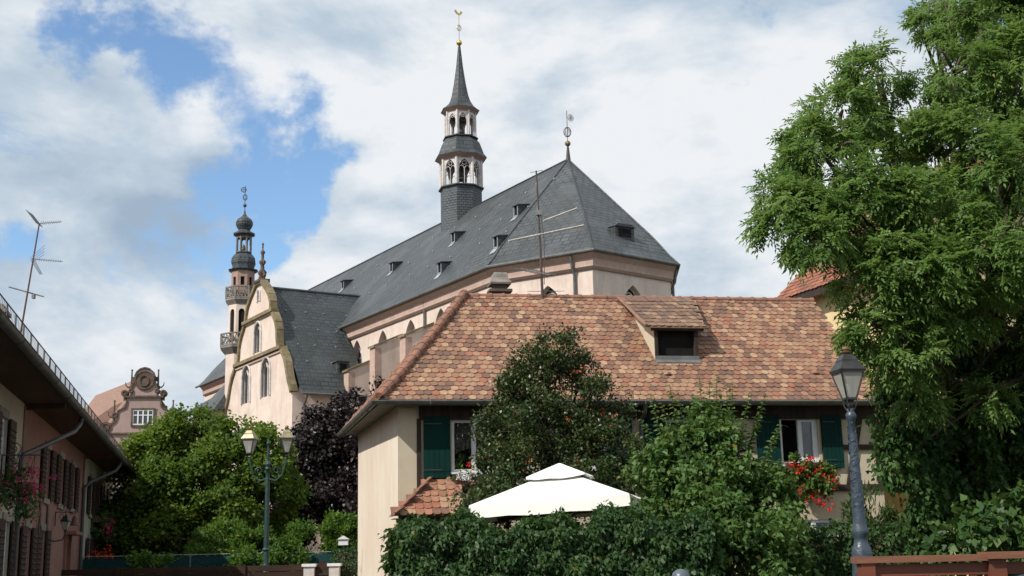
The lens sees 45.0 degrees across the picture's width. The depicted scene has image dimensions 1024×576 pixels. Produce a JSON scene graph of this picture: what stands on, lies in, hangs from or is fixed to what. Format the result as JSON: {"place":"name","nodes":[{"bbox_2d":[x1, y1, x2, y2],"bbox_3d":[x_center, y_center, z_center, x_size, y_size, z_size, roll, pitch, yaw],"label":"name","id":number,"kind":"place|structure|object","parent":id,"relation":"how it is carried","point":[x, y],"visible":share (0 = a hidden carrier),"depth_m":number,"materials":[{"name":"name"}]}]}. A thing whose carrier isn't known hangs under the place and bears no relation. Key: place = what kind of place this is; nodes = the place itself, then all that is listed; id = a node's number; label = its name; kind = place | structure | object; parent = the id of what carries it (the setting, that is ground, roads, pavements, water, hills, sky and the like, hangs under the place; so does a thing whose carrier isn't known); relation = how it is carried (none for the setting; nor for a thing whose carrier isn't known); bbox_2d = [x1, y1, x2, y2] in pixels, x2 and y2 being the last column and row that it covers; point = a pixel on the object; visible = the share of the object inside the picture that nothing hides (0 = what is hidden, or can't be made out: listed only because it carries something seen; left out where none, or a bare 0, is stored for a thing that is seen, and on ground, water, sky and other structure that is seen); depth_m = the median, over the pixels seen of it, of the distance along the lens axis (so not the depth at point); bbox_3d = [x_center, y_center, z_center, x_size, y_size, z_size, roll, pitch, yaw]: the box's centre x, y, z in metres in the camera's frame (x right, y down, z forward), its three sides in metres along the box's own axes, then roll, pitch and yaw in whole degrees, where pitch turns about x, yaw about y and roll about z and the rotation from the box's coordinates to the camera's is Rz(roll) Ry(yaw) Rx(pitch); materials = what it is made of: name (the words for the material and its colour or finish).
{"place":"outdoors","nodes":[
{"label":"outdoors","id":0,"kind":"place"},
{"bbox_2d":[327,563,341,575],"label":"gate pillar","id":1,"kind":"structure","parent":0,"point":[334,569],"depth_m":34.97,"materials":[{"name":"beige stone"}]},
{"bbox_2d":[0,0,1020,418],"label":"sky","id":2,"kind":"structure","parent":0,"point":[140,127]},
{"bbox_2d":[850,551,1023,575],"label":"wooden railing","id":3,"kind":"object","parent":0,"point":[993,564],"visible":1,"depth_m":10.65,"materials":[{"name":"brown wood"}]},
{"bbox_3d":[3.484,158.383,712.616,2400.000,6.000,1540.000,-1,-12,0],"label":"ground","id":4,"kind":"structure","parent":0,"visible":0},
{"bbox_2d":[0,293,76,575],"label":"row house","id":5,"kind":"structure","parent":4,"relation":"on","point":[28,375],"depth_m":24.77,"materials":[{"name":"white paint"}]},
{"bbox_2d":[0,405,9,482],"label":"window","id":6,"kind":"structure","parent":5,"relation":"in","point":[6,413],"depth_m":25.06,"materials":[{"name":"grey glass"}]},
{"bbox_2d":[2,512,11,573],"bbox_3d":[-10.448,5.385,25.305,0.131,1.520,1.020,2,-13,-13],"label":"window","id":7,"kind":"structure","parent":5,"relation":"in","point":[5,515],"depth_m":25.61,"materials":[{"name":"grey glass"}]},
{"bbox_2d":[0,442,56,524],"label":"hanging basket","id":8,"kind":"object","parent":5,"relation":"attached to","point":[24,491],"visible":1,"depth_m":24.04,"materials":[{"name":"metal"}]},
{"bbox_2d":[13,382,119,575],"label":"row house","id":9,"kind":"structure","parent":4,"relation":"on","point":[63,439],"depth_m":31.87,"materials":[{"name":"pink paint"}]},
{"bbox_2d":[25,520,32,572],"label":"window","id":10,"kind":"structure","parent":9,"relation":"in","point":[27,522],"depth_m":28.37,"materials":[{"name":"grey glass"}]},
{"bbox_2d":[9,210,62,332],"bbox_3d":[-11.626,0.436,30.056,1.298,4.757,0.507,0,-12,-7],"label":"roof aerial","id":11,"kind":"object","parent":9,"relation":"on","point":[33,296],"visible":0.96,"depth_m":30.22,"materials":[{"name":"grey metal"}]},
{"bbox_2d":[38,499,41,532],"bbox_3d":[-11.465,5.540,30.002,0.074,0.860,0.579,2,-13,-13],"label":"wall ornament","id":12,"kind":"object","parent":9,"relation":"attached to","point":[39,516],"depth_m":29.94,"materials":[{"name":"metal"}]},
{"bbox_2d":[41,523,46,530],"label":"window","id":13,"kind":"structure","parent":9,"relation":"in","point":[43,525],"depth_m":30.99,"materials":[{"name":"grey glass"}]},
{"bbox_2d":[42,440,51,504],"bbox_3d":[-11.868,4.698,31.376,0.175,1.550,1.120,2,-13,-13],"label":"window","id":14,"kind":"structure","parent":9,"relation":"in","point":[44,500],"depth_m":31.41,"materials":[{"name":"grey glass"}]},
{"bbox_2d":[45,505,71,542],"bbox_3d":[-11.614,6.054,31.663,0.611,0.950,0.282,2,-13,-13],"label":"wall lantern","id":15,"kind":"object","parent":9,"relation":"attached to","point":[65,520],"depth_m":31.62,"materials":[{"name":"metal"}]},
{"bbox_2d":[57,451,65,509],"bbox_3d":[-12.523,5.352,34.335,0.055,1.550,1.120,2,-13,-13],"label":"window","id":16,"kind":"structure","parent":9,"relation":"in","point":[62,454],"depth_m":34.29,"materials":[{"name":"grey glass"}]},
{"bbox_2d":[54,505,79,525],"bbox_3d":[-11.896,6.080,33.063,0.650,0.564,0.280,2,-13,-13],"label":"bell sign","id":17,"kind":"object","parent":9,"relation":"attached to","point":[74,522],"visible":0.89,"depth_m":33.01,"materials":[{"name":"metal"}]},
{"bbox_2d":[62,531,82,569],"bbox_3d":[-12.867,8.411,36.047,0.350,2.550,1.800,2,-13,-13],"label":"door","id":18,"kind":"structure","parent":9,"relation":"in","point":[71,533],"depth_m":35.60,"materials":[{"name":"red stone"}]},
{"bbox_2d":[69,460,76,513],"bbox_3d":[-13.241,6.005,37.279,0.055,1.550,1.120,2,-13,-13],"label":"window","id":19,"kind":"structure","parent":9,"relation":"in","point":[74,462],"depth_m":37.22,"materials":[{"name":"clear glass"}]},
{"bbox_2d":[87,544,112,558],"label":"flowers","id":20,"kind":"object","parent":4,"relation":"on","point":[99,554],"visible":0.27,"depth_m":41.13,"materials":[{"name":"plant"}]},
{"bbox_2d":[78,440,134,575],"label":"row house","id":21,"kind":"structure","parent":4,"relation":"on","point":[96,487],"depth_m":42.84,"materials":[{"name":"beige paint"}]},
{"bbox_2d":[88,473,93,517],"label":"window","id":22,"kind":"structure","parent":21,"relation":"in","point":[89,515],"depth_m":42.65,"materials":[{"name":"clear glass"}]},
{"bbox_2d":[90,510,116,538],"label":"flower box","id":23,"kind":"object","parent":21,"relation":"attached to","point":[101,522],"visible":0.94,"depth_m":43.77,"materials":[{"name":"green plant"}]},
{"bbox_2d":[86,367,173,503],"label":"scrolled gable house","id":24,"kind":"structure","parent":4,"relation":"on","point":[119,411],"depth_m":95.50,"materials":[{"name":"pink paint"}]},
{"bbox_2d":[131,408,154,426],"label":"window","id":25,"kind":"structure","parent":24,"relation":"in","point":[138,415],"depth_m":95.12,"materials":[{"name":"clear glass"}]},
{"bbox_2d":[95,402,315,558],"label":"maple tree","id":26,"kind":"object","parent":4,"relation":"on","point":[172,474],"visible":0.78,"depth_m":45.71,"materials":[{"name":"green plant"}]},
{"bbox_2d":[187,384,225,492],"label":"church annex","id":27,"kind":"object","parent":4,"relation":"on","point":[218,398],"visible":0.15,"depth_m":84.79,"materials":[{"name":"paint"}]},
{"bbox_2d":[81,551,335,575],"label":"netting fence","id":28,"kind":"object","parent":4,"relation":"on","point":[120,563],"visible":0.21,"depth_m":40.06,"materials":[{"name":"metal"}]},
{"bbox_2d":[121,533,312,574],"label":"leafy bush","id":29,"kind":"object","parent":4,"relation":"on","point":[281,557],"visible":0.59,"depth_m":39.27,"materials":[{"name":"green plant"}]},
{"bbox_2d":[179,512,280,566],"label":"round bush","id":30,"kind":"object","parent":4,"relation":"on","point":[241,538],"visible":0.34,"depth_m":41.00,"materials":[{"name":"green plant"}]},
{"bbox_2d":[220,186,257,417],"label":"stair tower","id":31,"kind":"structure","parent":4,"relation":"on","point":[242,270],"depth_m":85.20,"materials":[{"name":"paint"}]},
{"bbox_2d":[241,425,293,571],"bbox_3d":[-7.628,6.992,38.426,1.673,5.403,0.513,-1,-12,0],"label":"street lamp","id":32,"kind":"object","parent":4,"relation":"on","point":[249,438],"visible":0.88,"depth_m":38.70,"materials":[{"name":"grey metal"}]},
{"bbox_2d":[223,243,366,553],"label":"gabled wing","id":33,"kind":"structure","parent":4,"relation":"on","point":[291,341],"depth_m":78.03,"materials":[{"name":"beige paint"}]},
{"bbox_2d":[240,364,250,404],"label":"window","id":34,"kind":"structure","parent":33,"relation":"in","point":[248,370],"depth_m":81.02,"materials":[{"name":"beige stone"}]},
{"bbox_2d":[252,321,261,353],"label":"window","id":35,"kind":"structure","parent":33,"relation":"in","point":[259,326],"depth_m":79.79,"materials":[{"name":"beige stone"}]},
{"bbox_2d":[256,288,260,302],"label":"window","id":36,"kind":"structure","parent":33,"relation":"in","point":[258,293],"depth_m":80.02,"materials":[{"name":"beige stone"}]},
{"bbox_2d":[259,356,270,397],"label":"window","id":37,"kind":"structure","parent":33,"relation":"in","point":[267,363],"depth_m":77.94,"materials":[{"name":"beige stone"}]},
{"bbox_2d":[302,564,317,575],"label":"gate pillar","id":38,"kind":"structure","parent":4,"relation":"on","point":[309,569],"depth_m":34.97,"materials":[{"name":"beige stone"}]},
{"bbox_2d":[315,560,328,575],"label":"arched gate","id":39,"kind":"structure","parent":38,"relation":"attached to","point":[322,569],"depth_m":35.11,"materials":[{"name":"brown wood"}]},
{"bbox_2d":[278,507,357,553],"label":"round bush","id":40,"kind":"object","parent":4,"relation":"on","point":[334,527],"visible":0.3,"depth_m":41.15,"materials":[{"name":"green plant"}]},
{"bbox_2d":[260,375,384,548],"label":"purple maple","id":41,"kind":"object","parent":4,"relation":"on","point":[317,441],"visible":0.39,"depth_m":51.19,"materials":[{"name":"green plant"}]},
{"bbox_2d":[337,536,348,548],"bbox_3d":[-5.066,8.422,37.082,0.360,1.930,0.280,-1,-12,0],"label":"bird box","id":42,"kind":"object","parent":4,"relation":"on","point":[343,540],"visible":0.84,"depth_m":37.15,"materials":[{"name":"wood"}]},
{"bbox_2d":[330,547,357,575],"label":"clipped hedge","id":43,"kind":"object","parent":4,"relation":"on","point":[349,562],"visible":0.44,"depth_m":35.46,"materials":[{"name":"green plant"}]},
{"bbox_2d":[195,10,680,487],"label":"church","id":44,"kind":"structure","parent":4,"relation":"on","point":[409,290],"depth_m":70.38,"materials":[{"name":"paint"}]},
{"bbox_2d":[357,345,361,363],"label":"window","id":45,"kind":"structure","parent":44,"relation":"in","point":[359,359],"depth_m":78.84,"materials":[{"name":"grey glass"}]},
{"bbox_2d":[544,287,556,294],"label":"window","id":46,"kind":"structure","parent":44,"relation":"in","point":[549,289],"depth_m":62.41,"materials":[{"name":"grey glass"}]},
{"bbox_2d":[625,288,635,295],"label":"window","id":47,"kind":"structure","parent":44,"relation":"in","point":[630,292],"depth_m":62.81,"materials":[{"name":"grey glass"}]},
{"bbox_2d":[445,322,658,534],"bbox_3d":[1.065,3.729,25.800,4.851,6.095,2.918,-1,-12,0],"label":"holly tree","id":48,"kind":"object","parent":4,"relation":"on","point":[552,409],"visible":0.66,"depth_m":25.62,"materials":[{"name":"green plant"}]},
{"bbox_2d":[378,499,728,575],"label":"creeper hedge","id":49,"kind":"object","parent":4,"relation":"on","point":[559,543],"visible":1,"depth_m":18.41,"materials":[{"name":"green plant"}]},
{"bbox_2d":[469,463,643,530],"bbox_3d":[1.013,4.846,23.618,2.995,2.970,2.996,-6,-13,11],"label":"gazebo","id":50,"kind":"object","parent":4,"relation":"on","point":[548,490],"visible":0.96,"depth_m":22.64,"materials":[{"name":"white fabric"}]},
{"bbox_2d":[336,272,884,575],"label":"village house","id":51,"kind":"structure","parent":4,"relation":"on","point":[408,423],"depth_m":31.73,"materials":[{"name":"paint"}]},
{"bbox_2d":[450,469,476,486],"bbox_3d":[-1.171,4.521,29.404,0.656,0.470,0.438,1,-12,-10],"label":"white flower box","id":52,"kind":"object","parent":51,"relation":"on","point":[465,478],"visible":0.95,"depth_m":29.32,"materials":[{"name":"brown plant"}]},
{"bbox_2d":[455,453,479,468],"bbox_3d":[-0.887,4.223,29.866,1.148,0.535,0.406,1,-12,-10],"label":"potted geranium","id":53,"kind":"object","parent":51,"relation":"on","point":[459,465],"visible":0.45,"depth_m":29.76,"materials":[{"name":"plant"}]},
{"bbox_2d":[451,420,493,473],"bbox_3d":[-0.956,3.871,29.988,1.160,1.310,0.570,1,-12,-10],"label":"window","id":54,"kind":"structure","parent":51,"relation":"in","point":[461,445],"depth_m":29.97,"materials":[{"name":"white wood"}]},
{"bbox_2d":[508,170,583,298],"bbox_3d":[0.998,-1.258,35.140,2.304,4.370,0.569,3,-13,-18],"label":"tv antenna","id":55,"kind":"object","parent":51,"relation":"attached to","point":[539,234],"visible":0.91,"depth_m":35.08,"materials":[{"name":"metal"}]},
{"bbox_2d":[565,420,605,470],"bbox_3d":[1.771,3.898,30.487,1.160,1.250,0.570,1,-12,-10],"label":"window","id":56,"kind":"structure","parent":51,"relation":"in","point":[594,467],"depth_m":30.43,"materials":[{"name":"white"}]},
{"bbox_2d":[666,420,688,429],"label":"window","id":57,"kind":"structure","parent":51,"relation":"in","point":[672,423],"depth_m":30.91,"materials":[{"name":"white"}]},
{"bbox_2d":[779,419,818,465],"bbox_3d":[7.248,3.934,31.491,1.100,1.250,0.570,1,-12,-10],"label":"window","id":58,"kind":"structure","parent":51,"relation":"in","point":[800,435],"depth_m":31.53,"materials":[{"name":"white"}]},
{"bbox_2d":[777,450,840,510],"bbox_3d":[7.407,4.800,30.678,1.539,1.543,0.826,1,-12,-10],"label":"geranium box","id":59,"kind":"object","parent":51,"relation":"attached to","point":[811,474],"visible":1,"depth_m":30.61,"materials":[{"name":"red plant"}]},
{"bbox_2d":[804,520,829,536],"bbox_3d":[7.531,6.459,30.987,0.980,1.250,0.570,1,-12,-10],"label":"window","id":60,"kind":"structure","parent":51,"relation":"in","point":[816,522],"depth_m":31.00,"materials":[{"name":"white"}]},
{"bbox_2d":[672,569,689,575],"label":"bollard","id":61,"kind":"object","parent":4,"relation":"on","point":[680,572],"visible":1,"depth_m":10.66,"materials":[{"name":"metal"}]},
{"bbox_2d":[616,375,824,575],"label":"tall shrub","id":62,"kind":"object","parent":4,"relation":"on","point":[700,464],"visible":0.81,"depth_m":20.29,"materials":[{"name":"green plant"}]},
{"bbox_2d":[735,518,945,575],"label":"trellis hedge","id":63,"kind":"object","parent":4,"relation":"on","point":[834,552],"visible":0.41,"depth_m":22.31,"materials":[{"name":"green plant"}]},
{"bbox_2d":[829,346,872,575],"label":"street lamp","id":64,"kind":"object","parent":4,"relation":"on","point":[847,370],"visible":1,"depth_m":14.89,"materials":[{"name":"metal"}]},
{"bbox_2d":[838,479,915,535],"bbox_3d":[7.517,4.983,23.960,2.322,2.566,1.297,-1,-12,0],"label":"dwarf conifer","id":65,"kind":"object","parent":4,"relation":"on","point":[886,514],"visible":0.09,"depth_m":24.03,"materials":[{"name":"green plant"}]},
{"bbox_2d":[736,0,1023,575],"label":"ash tree","id":66,"kind":"object","parent":4,"relation":"on","point":[935,293],"visible":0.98,"depth_m":20.17,"materials":[{"name":"green plant"}]},
{"bbox_2d":[777,150,1023,575],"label":"yellow house","id":67,"kind":"structure","parent":4,"relation":"on","point":[811,287],"depth_m":37.39,"materials":[{"name":"paint"}]},
{"bbox_2d":[857,308,1023,555],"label":"hanging creeper","id":68,"kind":"object","parent":4,"relation":"on","point":[939,472],"visible":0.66,"depth_m":21.73,"materials":[{"name":"green plant"}]},
{"bbox_2d":[912,477,1023,575],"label":"broadleaf bush","id":69,"kind":"object","parent":4,"relation":"on","point":[998,526],"visible":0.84,"depth_m":18.01,"materials":[{"name":"green plant"}]},
{"label":"lane","id":70,"kind":"structure","parent":0,"visible":0},
{"bbox_2d":[61,563,308,575],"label":"wooden fence","id":71,"kind":"object","parent":70,"relation":"on","point":[290,570],"visible":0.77,"depth_m":35.11,"materials":[{"name":"brown wood"}]}
]}

